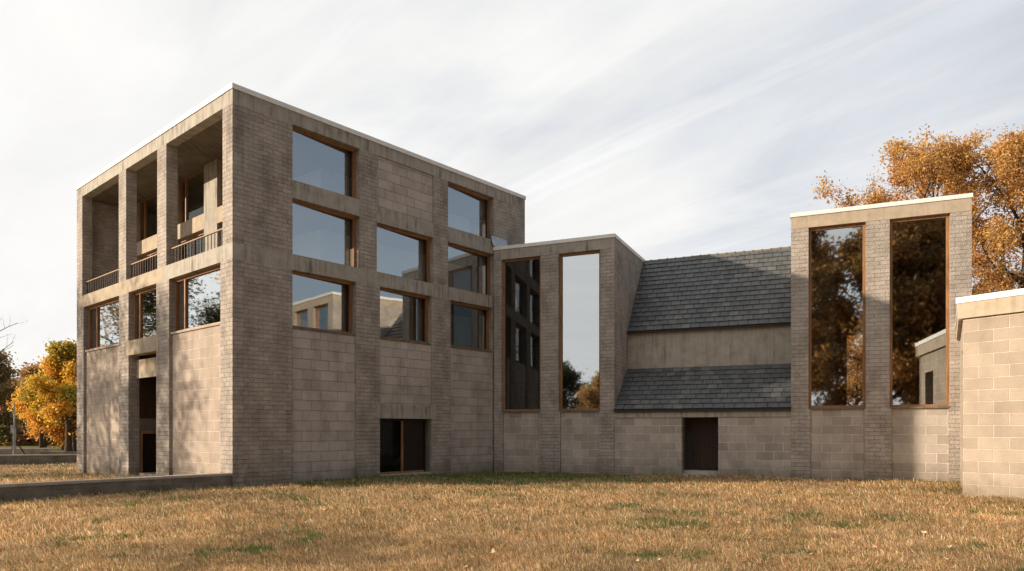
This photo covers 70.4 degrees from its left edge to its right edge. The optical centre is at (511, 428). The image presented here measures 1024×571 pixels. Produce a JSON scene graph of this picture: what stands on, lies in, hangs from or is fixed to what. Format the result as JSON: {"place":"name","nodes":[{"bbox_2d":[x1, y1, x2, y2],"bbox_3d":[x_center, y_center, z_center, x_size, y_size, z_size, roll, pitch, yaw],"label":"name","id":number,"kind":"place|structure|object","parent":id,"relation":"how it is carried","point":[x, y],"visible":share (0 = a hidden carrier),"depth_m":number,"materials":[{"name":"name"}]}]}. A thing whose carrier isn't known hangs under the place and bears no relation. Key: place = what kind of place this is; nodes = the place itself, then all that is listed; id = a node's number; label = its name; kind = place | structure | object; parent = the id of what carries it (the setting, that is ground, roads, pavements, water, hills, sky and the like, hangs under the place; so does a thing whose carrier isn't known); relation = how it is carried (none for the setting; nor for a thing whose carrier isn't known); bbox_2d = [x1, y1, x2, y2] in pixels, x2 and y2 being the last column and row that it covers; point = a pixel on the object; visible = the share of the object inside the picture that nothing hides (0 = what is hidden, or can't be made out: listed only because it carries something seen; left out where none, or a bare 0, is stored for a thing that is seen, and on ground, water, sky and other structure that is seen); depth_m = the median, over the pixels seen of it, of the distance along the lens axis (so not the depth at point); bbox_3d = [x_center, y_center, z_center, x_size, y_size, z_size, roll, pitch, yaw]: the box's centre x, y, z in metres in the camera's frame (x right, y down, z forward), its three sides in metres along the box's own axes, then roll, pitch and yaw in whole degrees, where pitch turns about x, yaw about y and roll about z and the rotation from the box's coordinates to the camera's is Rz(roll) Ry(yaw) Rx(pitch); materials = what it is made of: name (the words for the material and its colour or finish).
{"place":"outdoors","nodes":[
{"label":"outdoors","id":0,"kind":"place"},
{"bbox_2d":[0,443,1023,570],"bbox_3d":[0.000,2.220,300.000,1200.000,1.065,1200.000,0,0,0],"label":"ground","id":1,"kind":"structure","parent":0,"point":[55,448],"depth_m":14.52,"materials":[{"name":"brown plant"}]},
{"bbox_2d":[0,315,18,405],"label":"bare tree","id":2,"kind":"object","parent":1,"relation":"on","point":[6,364],"visible":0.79,"depth_m":86.80,"materials":[{"name":"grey plant"}]},
{"bbox_2d":[0,349,23,445],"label":"oak tree","id":3,"kind":"object","parent":1,"relation":"on","point":[6,420],"visible":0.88,"depth_m":92.78,"materials":[{"name":"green plant"}]},
{"bbox_2d":[10,403,24,454],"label":"utility post","id":4,"kind":"object","parent":1,"relation":"on","point":[13,431],"visible":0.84,"depth_m":45.97,"materials":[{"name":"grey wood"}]},
{"bbox_2d":[0,448,52,454],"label":"garden wall","id":5,"kind":"structure","parent":1,"relation":"on","point":[5,451],"depth_m":47.14,"materials":[{"name":"concrete"}]},
{"bbox_2d":[0,381,60,445],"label":"wood","id":6,"kind":"object","parent":1,"relation":"on","point":[23,440],"visible":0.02,"depth_m":114.56,"materials":[{"name":"brown plant"}]},
{"bbox_2d":[8,362,59,447],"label":"oak tree","id":7,"kind":"object","parent":1,"relation":"on","point":[31,368],"visible":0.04,"depth_m":102.86,"materials":[{"name":"orange plant"}]},
{"bbox_2d":[0,454,76,464],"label":"garden wall","id":8,"kind":"structure","parent":1,"relation":"on","point":[29,459],"depth_m":37.02,"materials":[{"name":"concrete"}]},
{"bbox_2d":[6,376,76,449],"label":"maple tree","id":9,"kind":"object","parent":1,"relation":"on","point":[40,425],"visible":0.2,"depth_m":83.40,"materials":[{"name":"orange plant"}]},
{"bbox_2d":[12,338,76,451],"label":"maple tree","id":10,"kind":"object","parent":1,"relation":"on","point":[60,358],"visible":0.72,"depth_m":78.58,"materials":[{"name":"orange plant"}]},
{"bbox_2d":[38,372,76,451],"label":"maple tree","id":11,"kind":"object","parent":1,"relation":"on","point":[74,437],"visible":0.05,"depth_m":83.78,"materials":[{"name":"orange plant"}]},
{"bbox_2d":[40,452,76,453],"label":"stone kerb","id":12,"kind":"structure","parent":1,"relation":"on","point":[58,452],"depth_m":46.58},
{"bbox_2d":[0,473,232,502],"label":"garden wall","id":13,"kind":"structure","parent":1,"relation":"on","point":[34,490],"depth_m":18.91,"materials":[{"name":"concrete"}]},
{"bbox_2d":[76,83,525,486],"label":"college block","id":14,"kind":"structure","parent":1,"relation":"on","point":[270,290],"depth_m":25.82,"materials":[{"name":"brick"}]},
{"bbox_2d":[85,298,118,351],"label":"window","id":15,"kind":"structure","parent":14,"relation":"in","point":[104,317],"depth_m":29.28,"materials":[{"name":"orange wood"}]},
{"bbox_2d":[134,286,155,339],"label":"window","id":16,"kind":"structure","parent":14,"relation":"in","point":[144,300],"depth_m":26.50,"materials":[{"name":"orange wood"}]},
{"bbox_2d":[136,357,155,378],"bbox_3d":[-13.082,-2.210,26.305,2.500,0.680,0.080,0,0,42],"label":"door panel","id":17,"kind":"structure","parent":14,"relation":"in","point":[145,368],"depth_m":26.49,"materials":[{"name":"concrete"}]},
{"bbox_2d":[139,194,156,241],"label":"window","id":18,"kind":"structure","parent":14,"relation":"in","point":[145,201],"depth_m":30.82,"materials":[{"name":"orange wood"}]},
{"bbox_2d":[139,250,156,274],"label":"window","id":19,"kind":"structure","parent":14,"relation":"in","point":[155,252],"depth_m":30.63,"materials":[{"name":"orange wood"}]},
{"bbox_2d":[141,431,155,471],"bbox_3d":[-13.534,0.859,27.733,0.120,1.543,1.253,0,0,42],"label":"entrance door","id":20,"kind":"structure","parent":14,"relation":"in","point":[148,438],"depth_m":27.49,"materials":[{"name":"orange wood"}]},
{"bbox_2d":[179,169,203,223],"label":"window","id":21,"kind":"structure","parent":14,"relation":"in","point":[185,180],"depth_m":28.38,"materials":[{"name":"orange wood"}]},
{"bbox_2d":[179,232,203,260],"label":"window","id":22,"kind":"structure","parent":14,"relation":"in","point":[202,233],"depth_m":27.88,"materials":[{"name":"orange wood"}]},
{"bbox_2d":[171,266,219,334],"bbox_3d":[-10.106,-4.114,23.405,3.695,1.868,0.250,0,0,42],"label":"window","id":23,"kind":"structure","parent":14,"relation":"in","point":[197,295],"depth_m":23.61,"materials":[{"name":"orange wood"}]},
{"bbox_2d":[221,159,222,205],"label":"window","id":24,"kind":"structure","parent":14,"relation":"in","point":[222,159],"depth_m":26.08,"materials":[{"name":"orange wood"}]},
{"bbox_2d":[293,271,354,335],"bbox_3d":[-6.342,-4.114,24.161,0.380,1.868,2.490,0,0,40],"label":"window","id":25,"kind":"structure","parent":14,"relation":"in","point":[349,284],"depth_m":24.61,"materials":[{"name":"orange wood"}]},
{"bbox_2d":[293,127,355,197],"bbox_3d":[-6.358,-8.795,24.273,0.210,1.766,2.640,0,0,40],"label":"window","id":26,"kind":"structure","parent":14,"relation":"in","point":[352,152],"depth_m":25.03,"materials":[{"name":"orange wood"}]},
{"bbox_2d":[293,200,355,266],"bbox_3d":[-6.358,-6.440,24.273,0.210,1.796,2.640,0,0,40],"label":"window","id":27,"kind":"structure","parent":14,"relation":"in","point":[352,219],"depth_m":25.10,"materials":[{"name":"orange wood"}]},
{"bbox_2d":[380,418,424,473],"bbox_3d":[-4.122,0.643,26.884,0.100,2.013,2.395,0,0,40],"label":"glazed door","id":28,"kind":"structure","parent":14,"relation":"in","point":[402,441],"depth_m":26.88,"materials":[{"name":"brown wood"}]},
{"bbox_2d":[377,224,429,282],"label":"window","id":29,"kind":"structure","parent":14,"relation":"in","point":[427,240],"depth_m":27.76,"materials":[{"name":"orange wood"}]},
{"bbox_2d":[380,288,430,344],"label":"window","id":30,"kind":"structure","parent":14,"relation":"in","point":[425,299],"depth_m":27.48,"materials":[{"name":"orange wood"}]},
{"bbox_2d":[448,183,489,238],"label":"window","id":31,"kind":"structure","parent":14,"relation":"in","point":[487,200],"depth_m":30.49,"materials":[{"name":"orange wood"}]},
{"bbox_2d":[448,244,489,294],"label":"window","id":32,"kind":"structure","parent":14,"relation":"in","point":[487,257],"depth_m":30.49,"materials":[{"name":"orange wood"}]},
{"bbox_2d":[451,301,491,352],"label":"window","id":33,"kind":"structure","parent":14,"relation":"in","point":[486,310],"depth_m":30.27,"materials":[{"name":"orange wood"}]},
{"bbox_2d":[493,233,645,474],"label":"tower","id":34,"kind":"structure","parent":1,"relation":"on","point":[580,293],"depth_m":29.25,"materials":[{"name":"brick"}]},
{"bbox_2d":[501,257,540,412],"bbox_3d":[0.415,-3.843,29.948,1.750,6.356,0.280,0,0,24],"label":"window","id":35,"kind":"structure","parent":34,"relation":"in","point":[505,410],"depth_m":30.28,"materials":[{"name":"orange wood"}]},
{"bbox_2d":[559,250,599,411],"bbox_3d":[2.713,-3.843,28.902,1.740,6.356,0.250,0,0,24],"label":"window","id":36,"kind":"structure","parent":34,"relation":"in","point":[579,272],"depth_m":28.99,"materials":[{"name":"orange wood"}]},
{"bbox_2d":[614,246,790,477],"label":"slate roof wing","id":37,"kind":"structure","parent":1,"relation":"on","point":[706,384],"depth_m":28.08,"materials":[{"name":"grey stone"}]},
{"bbox_2d":[692,417,717,469],"bbox_3d":[7.396,0.566,27.565,1.080,1.968,0.105,0,0,24],"label":"door","id":38,"kind":"structure","parent":37,"relation":"in","point":[704,430],"depth_m":27.56,"materials":[{"name":"brown wood"}]},
{"bbox_2d":[847,335,862,404],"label":"orange tree","id":39,"kind":"object","parent":1,"relation":"on","point":[858,365],"visible":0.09,"depth_m":51.03,"materials":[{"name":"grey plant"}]},
{"bbox_2d":[790,193,972,482],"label":"tower","id":40,"kind":"structure","parent":1,"relation":"on","point":[890,282],"depth_m":25.34,"materials":[{"name":"brick"}]},
{"bbox_2d":[809,223,865,409],"bbox_3d":[11.229,-3.843,25.090,1.800,6.356,0.250,0,0,24],"label":"window","id":41,"kind":"structure","parent":40,"relation":"in","point":[863,406],"depth_m":24.89,"materials":[{"name":"orange wood"}]},
{"bbox_2d":[890,214,949,408],"bbox_3d":[13.506,-3.843,24.070,1.750,6.356,0.250,0,0,24],"label":"window","id":42,"kind":"structure","parent":40,"relation":"in","point":[946,216],"depth_m":23.77,"materials":[{"name":"orange wood"}]},
{"bbox_2d":[809,123,1023,390],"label":"orange tree","id":43,"kind":"object","parent":1,"relation":"on","point":[949,164],"visible":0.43,"depth_m":40.07,"materials":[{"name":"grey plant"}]},
{"bbox_2d":[956,288,1023,499],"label":"block annex","id":44,"kind":"object","parent":1,"relation":"on","point":[990,331],"visible":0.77,"depth_m":18.36,"materials":[{"name":"concrete"}]},
{"bbox_2d":[966,123,1023,294],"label":"orange tree","id":45,"kind":"object","parent":1,"relation":"on","point":[1015,143],"visible":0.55,"depth_m":38.55,"materials":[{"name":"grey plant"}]},
{"bbox_2d":[0,0,1023,404],"label":"sky","id":46,"kind":"structure","parent":0,"point":[670,128],"materials":[{"name":"white"}]}
]}

